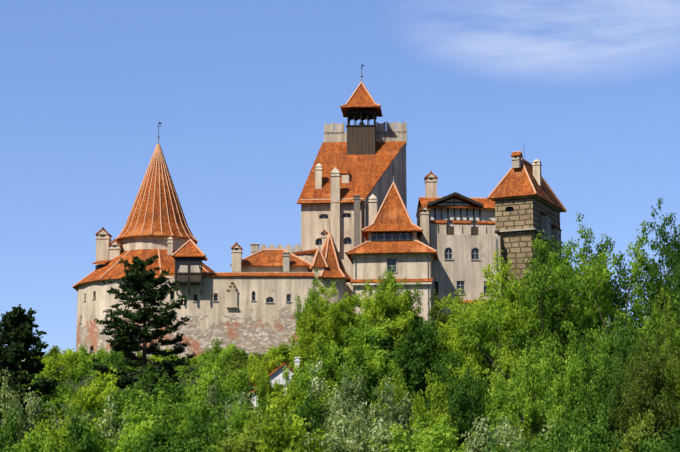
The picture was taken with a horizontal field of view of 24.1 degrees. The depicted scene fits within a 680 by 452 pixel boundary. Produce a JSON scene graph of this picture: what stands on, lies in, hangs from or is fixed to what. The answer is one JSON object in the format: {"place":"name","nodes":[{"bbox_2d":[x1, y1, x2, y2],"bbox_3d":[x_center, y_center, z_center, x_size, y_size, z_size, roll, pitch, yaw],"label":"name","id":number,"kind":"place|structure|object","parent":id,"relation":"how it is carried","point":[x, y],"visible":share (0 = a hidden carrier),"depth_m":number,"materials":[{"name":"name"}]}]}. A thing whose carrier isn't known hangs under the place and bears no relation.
{"place":"outdoors","nodes":[
{"label":"outdoors","id":0,"kind":"place"},
{"bbox_2d":[242,267,308,271],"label":"hall wall","id":1,"kind":"structure","parent":0,"point":[273,269],"depth_m":184.85,"materials":[{"name":"beige paint"}]},
{"bbox_2d":[28,359,588,410],"bbox_3d":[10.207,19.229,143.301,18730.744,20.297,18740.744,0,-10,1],"label":"ground","id":2,"kind":"structure","parent":0,"point":[83,381],"depth_m":170.41,"materials":[{"name":"green plant"}]},
{"bbox_2d":[0,402,26,451],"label":"tree","id":3,"kind":"object","parent":2,"relation":"on","point":[10,431],"visible":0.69,"depth_m":101.77,"materials":[{"name":"green plant"}]},
{"bbox_2d":[6,437,49,451],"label":"tree","id":4,"kind":"object","parent":2,"relation":"on","point":[16,449],"visible":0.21,"depth_m":82.40,"materials":[{"name":"green plant"}]},
{"bbox_2d":[1,427,56,451],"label":"tree","id":5,"kind":"object","parent":2,"relation":"on","point":[35,442],"visible":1,"depth_m":72.79,"materials":[{"name":"green plant"}]},
{"bbox_2d":[0,304,61,430],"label":"tree","id":6,"kind":"object","parent":2,"relation":"on","point":[18,337],"visible":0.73,"depth_m":117.65,"materials":[{"name":"green plant"}]},
{"bbox_2d":[0,367,73,448],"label":"tree","id":7,"kind":"object","parent":2,"relation":"on","point":[33,408],"visible":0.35,"depth_m":104.98,"materials":[{"name":"green plant"}]},
{"bbox_2d":[32,350,50,369],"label":"tree","id":8,"kind":"object","parent":2,"relation":"on","point":[46,354],"depth_m":174.53,"materials":[{"name":"green plant"}]},
{"bbox_2d":[7,367,91,429],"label":"tree","id":9,"kind":"object","parent":2,"relation":"on","point":[56,397],"visible":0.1,"depth_m":140.15,"materials":[{"name":"green plant"}]},
{"bbox_2d":[37,345,77,364],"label":"tree","id":10,"kind":"object","parent":2,"relation":"on","point":[55,349],"visible":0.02,"depth_m":174.52,"materials":[{"name":"green plant"}]},
{"bbox_2d":[41,348,81,382],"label":"tree","id":11,"kind":"object","parent":2,"relation":"on","point":[49,365],"visible":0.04,"depth_m":170.69,"materials":[{"name":"green plant"}]},
{"bbox_2d":[62,348,78,367],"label":"tree","id":12,"kind":"object","parent":2,"relation":"on","point":[71,361],"visible":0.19,"depth_m":173.46,"materials":[{"name":"green plant"}]},
{"bbox_2d":[33,387,121,451],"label":"tree","id":13,"kind":"object","parent":2,"relation":"on","point":[59,438],"visible":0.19,"depth_m":97.22,"materials":[{"name":"green plant"}]},
{"bbox_2d":[53,404,102,451],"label":"tree","id":14,"kind":"object","parent":2,"relation":"on","point":[83,444],"visible":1,"depth_m":73.10,"materials":[{"name":"green plant"}]},
{"bbox_2d":[60,352,95,388],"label":"tree","id":15,"kind":"object","parent":2,"relation":"on","point":[83,370],"visible":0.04,"depth_m":170.94,"materials":[{"name":"green plant"}]},
{"bbox_2d":[76,343,98,370],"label":"tree","id":16,"kind":"object","parent":2,"relation":"on","point":[84,351],"visible":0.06,"depth_m":174.01,"materials":[{"name":"green plant"}]},
{"bbox_2d":[77,347,112,363],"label":"tree","id":17,"kind":"object","parent":2,"relation":"on","point":[98,355],"visible":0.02,"depth_m":174.65,"materials":[{"name":"green plant"}]},
{"bbox_2d":[52,367,144,427],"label":"tree","id":18,"kind":"object","parent":2,"relation":"on","point":[96,397],"visible":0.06,"depth_m":136.63,"materials":[{"name":"green plant"}]},
{"bbox_2d":[69,395,136,445],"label":"tree","id":19,"kind":"object","parent":2,"relation":"on","point":[106,420],"visible":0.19,"depth_m":92.10,"materials":[{"name":"green plant"}]},
{"bbox_2d":[82,347,136,384],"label":"tree","id":20,"kind":"object","parent":2,"relation":"on","point":[116,361],"visible":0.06,"depth_m":171.43,"materials":[{"name":"green plant"}]},
{"bbox_2d":[78,384,158,436],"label":"tree","id":21,"kind":"object","parent":2,"relation":"on","point":[121,404],"visible":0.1,"depth_m":132.53,"materials":[{"name":"green plant"}]},
{"bbox_2d":[114,351,149,374],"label":"tree","id":22,"kind":"object","parent":2,"relation":"on","point":[127,368],"visible":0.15,"depth_m":172.45,"materials":[{"name":"green plant"}]},
{"bbox_2d":[67,400,202,451],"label":"tree","id":23,"kind":"object","parent":2,"relation":"on","point":[132,431],"visible":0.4,"depth_m":78.97,"materials":[{"name":"green plant"}]},
{"bbox_2d":[91,254,195,397],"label":"tree","id":24,"kind":"object","parent":2,"relation":"on","point":[138,279],"visible":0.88,"depth_m":149.18,"materials":[{"name":"green plant"}]},
{"bbox_2d":[136,350,155,366],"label":"tree","id":25,"kind":"object","parent":2,"relation":"on","point":[140,355],"depth_m":173.75,"materials":[{"name":"green plant"}]},
{"bbox_2d":[132,363,195,426],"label":"tree","id":26,"kind":"object","parent":2,"relation":"on","point":[177,393],"visible":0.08,"depth_m":140.75,"materials":[{"name":"green plant"}]},
{"bbox_2d":[150,348,179,361],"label":"tree","id":27,"kind":"object","parent":2,"relation":"on","point":[157,358],"visible":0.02,"depth_m":174.85,"materials":[{"name":"green plant"}]},
{"bbox_2d":[119,403,224,451],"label":"tree","id":28,"kind":"object","parent":2,"relation":"on","point":[159,440],"visible":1,"depth_m":76.16,"materials":[{"name":"green plant"}]},
{"bbox_2d":[126,389,227,451],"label":"tree","id":29,"kind":"object","parent":2,"relation":"on","point":[179,419],"visible":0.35,"depth_m":102.31,"materials":[{"name":"green plant"}]},
{"bbox_2d":[160,348,197,379],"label":"tree","id":30,"kind":"object","parent":2,"relation":"on","point":[181,370],"visible":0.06,"depth_m":171.45,"materials":[{"name":"green plant"}]},
{"bbox_2d":[174,356,197,366],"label":"tree","id":31,"kind":"object","parent":2,"relation":"on","point":[194,363],"visible":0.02,"depth_m":173.62,"materials":[{"name":"green plant"}]},
{"bbox_2d":[76,276,313,358],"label":"bastion wall","id":32,"kind":"structure","parent":2,"relation":"on","point":[247,325],"depth_m":180.99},
{"bbox_2d":[148,354,254,418],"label":"tree","id":33,"kind":"object","parent":2,"relation":"on","point":[240,380],"visible":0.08,"depth_m":142.10,"materials":[{"name":"green plant"}]},
{"bbox_2d":[196,351,207,366],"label":"tree","id":34,"kind":"object","parent":2,"relation":"on","point":[198,357],"visible":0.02,"depth_m":173.88,"materials":[{"name":"green plant"}]},
{"bbox_2d":[175,338,235,377],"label":"tree","id":35,"kind":"object","parent":2,"relation":"on","point":[208,352],"visible":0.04,"depth_m":172.66,"materials":[{"name":"green plant"}]},
{"bbox_2d":[206,347,223,360],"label":"tree","id":36,"kind":"object","parent":2,"relation":"on","point":[212,354],"depth_m":175.01,"materials":[{"name":"green plant"}]},
{"bbox_2d":[208,343,242,369],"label":"tree","id":37,"kind":"object","parent":2,"relation":"on","point":[225,351],"visible":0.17,"depth_m":173.00,"materials":[{"name":"green plant"}]},
{"bbox_2d":[201,369,255,445],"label":"tree","id":38,"kind":"object","parent":2,"relation":"on","point":[214,402],"visible":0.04,"depth_m":105.90,"materials":[{"name":"green plant"}]},
{"bbox_2d":[217,345,254,390],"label":"tree","id":39,"kind":"object","parent":2,"relation":"on","point":[237,361],"visible":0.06,"depth_m":171.17,"materials":[{"name":"green plant"}]},
{"bbox_2d":[237,349,248,361],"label":"tree","id":40,"kind":"object","parent":2,"relation":"on","point":[246,355],"depth_m":174.37,"materials":[{"name":"green plant"}]},
{"bbox_2d":[216,407,272,451],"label":"tree","id":41,"kind":"object","parent":2,"relation":"on","point":[250,445],"visible":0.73,"depth_m":78.57,"materials":[{"name":"green plant"}]},
{"bbox_2d":[209,388,286,441],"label":"tree","id":42,"kind":"object","parent":2,"relation":"on","point":[263,406],"visible":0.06,"depth_m":139.11,"materials":[{"name":"green plant"}]},
{"bbox_2d":[208,400,305,451],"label":"tree","id":43,"kind":"object","parent":2,"relation":"on","point":[239,420],"visible":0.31,"depth_m":98.63,"materials":[{"name":"green plant"}]},
{"bbox_2d":[245,350,278,389],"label":"tree","id":44,"kind":"object","parent":2,"relation":"on","point":[271,366],"visible":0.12,"depth_m":169.77,"materials":[{"name":"green plant"}]},
{"bbox_2d":[253,346,278,363],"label":"tree","id":45,"kind":"object","parent":2,"relation":"on","point":[260,355],"visible":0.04,"depth_m":173.79,"materials":[{"name":"green plant"}]},
{"bbox_2d":[253,365,285,413],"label":"tree","id":46,"kind":"object","parent":2,"relation":"on","point":[265,388],"visible":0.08,"depth_m":155.95,"materials":[{"name":"green plant"}]},
{"bbox_2d":[260,340,289,364],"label":"tree","id":47,"kind":"object","parent":2,"relation":"on","point":[281,358],"visible":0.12,"depth_m":174.27,"materials":[{"name":"green plant"}]},
{"bbox_2d":[269,364,292,393],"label":"cottage walls","id":48,"kind":"structure","parent":2,"relation":"on","point":[278,374],"depth_m":164.50,"materials":[{"name":"white paint"}]},
{"bbox_2d":[280,346,290,363],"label":"tree","id":49,"kind":"object","parent":2,"relation":"on","point":[288,359],"visible":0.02,"depth_m":174.54,"materials":[{"name":"green plant"}]},
{"bbox_2d":[255,405,324,451],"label":"tree","id":50,"kind":"object","parent":2,"relation":"on","point":[276,438],"visible":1,"depth_m":73.18,"materials":[{"name":"green plant"}]},
{"bbox_2d":[282,363,303,412],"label":"tree","id":51,"kind":"object","parent":2,"relation":"on","point":[286,376],"visible":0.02,"depth_m":155.74,"materials":[{"name":"green plant"}]},
{"bbox_2d":[287,315,314,369],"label":"tree","id":52,"kind":"object","parent":2,"relation":"on","point":[302,350],"visible":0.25,"depth_m":171.69,"materials":[{"name":"green plant"}]},
{"bbox_2d":[263,377,357,420],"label":"tree","id":53,"kind":"object","parent":2,"relation":"on","point":[290,397],"visible":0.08,"depth_m":139.16,"materials":[{"name":"green plant"}]},
{"bbox_2d":[293,269,327,344],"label":"tree","id":54,"kind":"object","parent":2,"relation":"on","point":[312,296],"visible":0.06,"depth_m":174.37,"materials":[{"name":"green plant"}]},
{"bbox_2d":[286,379,336,451],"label":"tree","id":55,"kind":"object","parent":2,"relation":"on","point":[318,413],"visible":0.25,"depth_m":102.28,"materials":[{"name":"green plant"}]},
{"bbox_2d":[283,361,368,434],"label":"tree","id":56,"kind":"object","parent":2,"relation":"on","point":[350,394],"visible":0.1,"depth_m":108.08,"materials":[{"name":"green plant"}]},
{"bbox_2d":[301,280,360,377],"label":"tree","id":57,"kind":"object","parent":2,"relation":"on","point":[331,322],"visible":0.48,"depth_m":170.14,"materials":[{"name":"green plant"}]},
{"bbox_2d":[285,321,377,420],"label":"tree","id":58,"kind":"object","parent":2,"relation":"on","point":[355,353],"visible":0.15,"depth_m":140.55,"materials":[{"name":"green plant"}]},
{"bbox_2d":[329,294,363,343],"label":"tree","id":59,"kind":"object","parent":2,"relation":"on","point":[358,306],"depth_m":174.07,"materials":[{"name":"green plant"}]},
{"bbox_2d":[297,412,402,451],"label":"tree","id":60,"kind":"object","parent":2,"relation":"on","point":[348,444],"visible":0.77,"depth_m":76.34,"materials":[{"name":"green plant"}]},
{"bbox_2d":[324,314,405,427],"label":"tree","id":61,"kind":"object","parent":2,"relation":"on","point":[374,364],"visible":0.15,"depth_m":140.91,"materials":[{"name":"green plant"}]},
{"bbox_2d":[324,377,421,449],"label":"tree","id":62,"kind":"object","parent":2,"relation":"on","point":[393,416],"visible":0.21,"depth_m":95.42,"materials":[{"name":"green plant"}]},
{"bbox_2d":[323,423,437,451],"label":"tree","id":63,"kind":"object","parent":2,"relation":"on","point":[406,445],"visible":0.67,"depth_m":77.61,"materials":[{"name":"green plant"}]},
{"bbox_2d":[367,266,406,335],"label":"tree","id":64,"kind":"object","parent":2,"relation":"on","point":[386,280],"visible":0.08,"depth_m":173.85,"materials":[{"name":"green plant"}]},
{"bbox_2d":[358,276,417,349],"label":"tree","id":65,"kind":"object","parent":2,"relation":"on","point":[395,311],"visible":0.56,"depth_m":169.99,"materials":[{"name":"green plant"}]},
{"bbox_2d":[353,256,431,322],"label":"castle wall","id":66,"kind":"structure","parent":2,"relation":"on","point":[413,267],"depth_m":183.02,"materials":[{"name":"paint"}]},
{"bbox_2d":[360,317,466,431],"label":"tree","id":67,"kind":"object","parent":2,"relation":"on","point":[414,363],"visible":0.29,"depth_m":136.21,"materials":[{"name":"green plant"}]},
{"bbox_2d":[370,359,459,446],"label":"tree","id":68,"kind":"object","parent":2,"relation":"on","point":[436,400],"visible":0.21,"depth_m":106.36,"materials":[{"name":"green plant"}]},
{"bbox_2d":[398,280,433,347],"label":"tree","id":69,"kind":"object","parent":2,"relation":"on","point":[412,298],"visible":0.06,"depth_m":173.88,"materials":[{"name":"green plant"}]},
{"bbox_2d":[423,289,458,341],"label":"tree","id":70,"kind":"object","parent":2,"relation":"on","point":[433,313],"visible":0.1,"depth_m":171.86,"materials":[{"name":"green plant"}]},
{"bbox_2d":[429,235,500,321],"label":"crenellated wall","id":71,"kind":"structure","parent":2,"relation":"on","point":[447,275],"depth_m":187.33,"materials":[{"name":"paint"}]},
{"bbox_2d":[410,409,519,451],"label":"tree","id":72,"kind":"object","parent":2,"relation":"on","point":[444,442],"visible":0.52,"depth_m":82.25,"materials":[{"name":"green plant"}]},
{"bbox_2d":[424,349,511,450],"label":"tree","id":73,"kind":"object","parent":2,"relation":"on","point":[461,403],"visible":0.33,"depth_m":110.13,"materials":[{"name":"green plant"}]},
{"bbox_2d":[418,302,531,422],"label":"tree","id":74,"kind":"object","parent":2,"relation":"on","point":[507,358],"visible":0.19,"depth_m":135.05,"materials":[{"name":"green plant"}]},
{"bbox_2d":[466,287,498,338],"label":"tree","id":75,"kind":"object","parent":2,"relation":"on","point":[480,303],"depth_m":174.45,"materials":[{"name":"green plant"}]},
{"bbox_2d":[433,242,573,378],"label":"tree","id":76,"kind":"object","parent":2,"relation":"on","point":[493,285],"visible":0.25,"depth_m":137.69,"materials":[{"name":"green plant"}]},
{"bbox_2d":[460,414,555,451],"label":"tree","id":77,"kind":"object","parent":2,"relation":"on","point":[483,437],"visible":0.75,"depth_m":74.01,"materials":[{"name":"green plant"}]},
{"bbox_2d":[481,344,551,451],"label":"tree","id":78,"kind":"object","parent":2,"relation":"on","point":[499,402],"visible":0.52,"depth_m":115.89,"materials":[{"name":"green plant"}]},
{"bbox_2d":[495,197,559,315],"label":"tower wall","id":79,"kind":"structure","parent":2,"relation":"on","point":[516,246],"depth_m":189.03,"materials":[{"name":"beige stone"}]},
{"bbox_2d":[447,212,622,437],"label":"tree","id":80,"kind":"object","parent":2,"relation":"on","point":[486,343],"visible":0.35,"depth_m":132.57,"materials":[{"name":"green plant"}]},
{"bbox_2d":[483,328,608,450],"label":"tree","id":81,"kind":"object","parent":2,"relation":"on","point":[541,385],"visible":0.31,"depth_m":115.94,"materials":[{"name":"green plant"}]},
{"bbox_2d":[482,418,621,451],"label":"tree","id":82,"kind":"object","parent":2,"relation":"on","point":[591,440],"visible":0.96,"depth_m":72.76,"materials":[{"name":"green plant"}]},
{"bbox_2d":[507,229,670,408],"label":"tree","id":83,"kind":"object","parent":2,"relation":"on","point":[620,299],"visible":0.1,"depth_m":136.14,"materials":[{"name":"green plant"}]},
{"bbox_2d":[540,312,643,450],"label":"tree","id":84,"kind":"object","parent":2,"relation":"on","point":[577,429],"visible":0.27,"depth_m":114.65,"materials":[{"name":"green plant"}]},
{"bbox_2d":[536,220,679,427],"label":"tree","id":85,"kind":"object","parent":2,"relation":"on","point":[638,264],"visible":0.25,"depth_m":130.74,"materials":[{"name":"green plant"}]},
{"bbox_2d":[571,407,666,451],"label":"tree","id":86,"kind":"object","parent":2,"relation":"on","point":[634,436],"visible":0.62,"depth_m":80.22,"materials":[{"name":"green plant"}]},
{"bbox_2d":[570,205,679,428],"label":"tree","id":87,"kind":"object","parent":2,"relation":"on","point":[675,245],"visible":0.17,"depth_m":130.92,"materials":[{"name":"green plant"}]},
{"bbox_2d":[586,291,679,451],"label":"tree","id":88,"kind":"object","parent":2,"relation":"on","point":[650,387],"visible":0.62,"depth_m":110.85,"materials":[{"name":"green plant"}]},
{"bbox_2d":[635,286,679,445],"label":"tree","id":89,"kind":"object","parent":2,"relation":"on","point":[671,378],"visible":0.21,"depth_m":115.12,"materials":[{"name":"green plant"}]},
{"bbox_2d":[635,424,679,451],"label":"tree","id":90,"kind":"object","parent":2,"relation":"on","point":[667,447],"visible":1,"depth_m":73.40,"materials":[{"name":"green plant"}]},
{"bbox_2d":[640,197,679,406],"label":"tree","id":91,"kind":"object","parent":2,"relation":"on","point":[673,277],"visible":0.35,"depth_m":128.79,"materials":[{"name":"green plant"}]},
{"bbox_2d":[79,64,562,409],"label":"castle","id":92,"kind":"structure","parent":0,"point":[106,251],"depth_m":190.25,"materials":[{"name":"beige paint"}]},
{"bbox_2d":[92,213,491,384],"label":"windows","id":93,"kind":"structure","parent":92,"relation":"attached to","point":[448,253],"depth_m":187.01,"materials":[{"name":"black glass"}]},
{"bbox_2d":[73,84,565,394],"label":"castle tiles","id":94,"kind":"object","parent":92,"relation":"on","point":[365,172],"visible":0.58,"depth_m":189.35,"materials":[{"name":"orange tile"}]},
{"bbox_2d":[72,82,566,362],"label":"roof trim","id":95,"kind":"structure","parent":94,"relation":"on","point":[157,150],"depth_m":189.44,"materials":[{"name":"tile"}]},
{"bbox_2d":[368,231,418,241],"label":"clerestory wall","id":96,"kind":"structure","parent":94,"relation":"attached to","point":[415,236],"depth_m":185.18,"materials":[{"name":"paint"}]},
{"bbox_2d":[0,0,679,356],"label":"sky","id":97,"kind":"structure","parent":0,"point":[242,93],"materials":[{"name":"blue"}]},
{"bbox_2d":[301,142,406,310],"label":"tower wall","id":98,"kind":"structure","parent":0,"point":[313,226],"depth_m":195.20,"materials":[{"name":"beige paint"}]},
{"bbox_2d":[429,198,497,235],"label":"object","id":99,"kind":"object","parent":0,"point":[487,214],"visible":0.12,"depth_m":191.66,"materials":[{"name":"brown wood"}]}
]}

